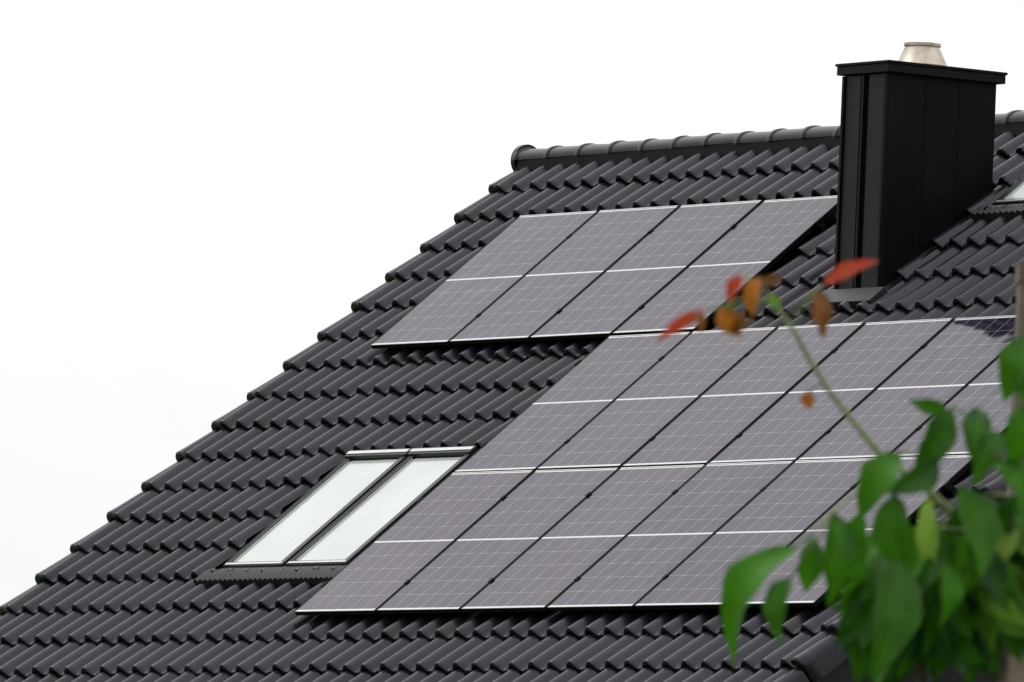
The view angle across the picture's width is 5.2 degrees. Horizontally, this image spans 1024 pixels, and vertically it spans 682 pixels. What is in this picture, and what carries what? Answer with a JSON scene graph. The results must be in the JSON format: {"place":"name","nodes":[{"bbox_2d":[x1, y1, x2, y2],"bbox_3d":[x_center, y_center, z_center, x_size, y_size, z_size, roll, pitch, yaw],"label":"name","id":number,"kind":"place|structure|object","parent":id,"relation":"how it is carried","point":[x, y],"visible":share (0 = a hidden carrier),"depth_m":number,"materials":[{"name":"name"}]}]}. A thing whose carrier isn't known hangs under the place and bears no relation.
{"place":"outdoors","nodes":[
{"label":"outdoors","id":0,"kind":"place"},
{"bbox_2d":[0,130,1023,681],"bbox_3d":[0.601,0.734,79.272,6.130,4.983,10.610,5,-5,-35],"label":"roof tiles","id":1,"kind":"object","parent":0,"point":[276,448],"visible":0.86,"depth_m":81.17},
{"bbox_2d":[0,0,1023,605],"label":"sky","id":2,"kind":"structure","parent":0,"point":[193,192],"materials":[{"name":"white"}]},
{"bbox_2d":[512,110,1023,159],"bbox_3d":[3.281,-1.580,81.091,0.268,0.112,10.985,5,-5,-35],"label":"ridge tiles","id":3,"kind":"object","parent":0,"point":[719,138],"visible":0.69,"depth_m":83.65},
{"bbox_2d":[517,122,1023,171],"bbox_3d":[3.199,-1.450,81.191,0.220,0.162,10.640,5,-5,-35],"label":"ridge vent strip","id":4,"kind":"object","parent":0,"point":[811,143],"visible":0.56,"depth_m":83.53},
{"bbox_2d":[1007,263,1023,681],"bbox_3d":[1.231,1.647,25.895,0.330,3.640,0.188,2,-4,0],"label":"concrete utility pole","id":5,"kind":"object","parent":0,"point":[1016,671],"visible":0.27,"depth_m":25.92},
{"bbox_3d":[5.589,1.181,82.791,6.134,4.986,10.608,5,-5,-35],"label":"roof tiles","id":6,"kind":"object","parent":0,"visible":0},
{"bbox_2d":[371,195,836,348],"bbox_3d":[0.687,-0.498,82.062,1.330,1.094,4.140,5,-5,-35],"label":"solar panel array","id":7,"kind":"object","parent":6,"relation":"on","point":[598,274],"visible":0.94,"depth_m":82.01,"materials":[{"name":"grey glass"}]},
{"bbox_2d":[294,315,1014,615],"bbox_3d":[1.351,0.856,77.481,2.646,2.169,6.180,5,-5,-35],"label":"solar panel array","id":8,"kind":"object","parent":6,"relation":"on","point":[681,470],"visible":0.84,"depth_m":77.71,"materials":[{"name":"grey glass"}]},
{"label":"ground","id":9,"kind":"structure","parent":0,"visible":0},
{"bbox_2d":[74,154,996,681],"bbox_3d":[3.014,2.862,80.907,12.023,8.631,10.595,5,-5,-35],"label":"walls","id":10,"kind":"structure","parent":9,"relation":"on","point":[842,672],"depth_m":74.51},
{"bbox_2d":[223,448,411,567],"bbox_3d":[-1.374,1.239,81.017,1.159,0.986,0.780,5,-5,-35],"label":"frame","id":11,"kind":"object","parent":10,"relation":"on","point":[401,457],"visible":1,"depth_m":80.96,"materials":[{"name":"black metal"}]},
{"bbox_2d":[236,459,397,561],"bbox_3d":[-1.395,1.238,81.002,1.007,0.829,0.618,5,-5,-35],"label":"pane","id":12,"kind":"object","parent":11,"relation":"attached to","point":[314,512],"visible":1,"depth_m":81.01,"materials":[{"name":"glass"}]},
{"bbox_2d":[225,449,409,564],"bbox_3d":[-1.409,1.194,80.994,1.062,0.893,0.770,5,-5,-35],"label":"trim","id":13,"kind":"structure","parent":11,"relation":"attached to","point":[332,476],"depth_m":81.21,"materials":[{"name":"metal"}]},
{"bbox_2d":[286,446,477,565],"bbox_3d":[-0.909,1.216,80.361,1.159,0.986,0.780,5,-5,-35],"label":"frame","id":14,"kind":"object","parent":10,"relation":"on","point":[465,455],"visible":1,"depth_m":80.30,"materials":[{"name":"black metal"}]},
{"bbox_2d":[298,457,461,560],"bbox_3d":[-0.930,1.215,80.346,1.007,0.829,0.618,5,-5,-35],"label":"pane","id":15,"kind":"object","parent":14,"relation":"attached to","point":[379,509],"visible":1,"depth_m":80.35,"materials":[{"name":"glass"}]},
{"bbox_2d":[288,446,473,562],"bbox_3d":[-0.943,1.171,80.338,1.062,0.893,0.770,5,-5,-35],"label":"trim","id":16,"kind":"structure","parent":14,"relation":"attached to","point":[394,475],"depth_m":80.56,"materials":[{"name":"metal"}]},
{"bbox_2d":[0,168,1006,681],"bbox_3d":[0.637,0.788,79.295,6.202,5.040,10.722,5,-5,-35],"label":"verge tiles","id":17,"kind":"object","parent":10,"relation":"on","point":[820,660],"visible":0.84,"depth_m":82.76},
{"bbox_2d":[511,144,536,170],"bbox_3d":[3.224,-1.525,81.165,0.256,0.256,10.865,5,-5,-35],"label":"ridge end caps","id":18,"kind":"object","parent":10,"relation":"on","point":[514,163],"visible":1,"depth_m":85.51,"materials":[{"name":"black ceramic"}]},
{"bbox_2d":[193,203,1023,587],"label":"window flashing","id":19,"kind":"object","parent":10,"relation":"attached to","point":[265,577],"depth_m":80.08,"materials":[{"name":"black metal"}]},
{"bbox_2d":[810,42,1007,308],"bbox_3d":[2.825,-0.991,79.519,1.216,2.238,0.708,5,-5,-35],"label":"chimney","id":20,"kind":"object","parent":10,"relation":"on","point":[916,147],"visible":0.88,"depth_m":79.28,"materials":[{"name":"black metal"}]},
{"bbox_2d":[993,177,1023,204],"bbox_3d":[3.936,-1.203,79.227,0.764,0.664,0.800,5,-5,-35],"label":"frame","id":21,"kind":"object","parent":10,"relation":"on","point":[1009,192],"visible":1,"depth_m":79.30,"materials":[{"name":"black metal"}]},
{"bbox_2d":[995,176,1023,201],"bbox_3d":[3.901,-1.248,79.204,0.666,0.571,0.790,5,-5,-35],"label":"trim","id":22,"kind":"structure","parent":21,"relation":"attached to","point":[1012,192],"depth_m":79.31,"materials":[{"name":"metal"}]},
{"bbox_2d":[1007,184,1023,198],"bbox_3d":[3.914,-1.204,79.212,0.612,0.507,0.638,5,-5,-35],"label":"pane","id":23,"kind":"object","parent":21,"relation":"attached to","point":[1018,193],"visible":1,"depth_m":79.27,"materials":[{"name":"glass"}]},
{"bbox_2d":[655,259,1023,681],"bbox_3d":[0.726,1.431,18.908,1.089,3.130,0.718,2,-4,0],"label":"walnut tree","id":24,"kind":"object","parent":9,"relation":"on","point":[924,596],"visible":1,"depth_m":18.72,"materials":[{"name":"green plant"}]}
]}

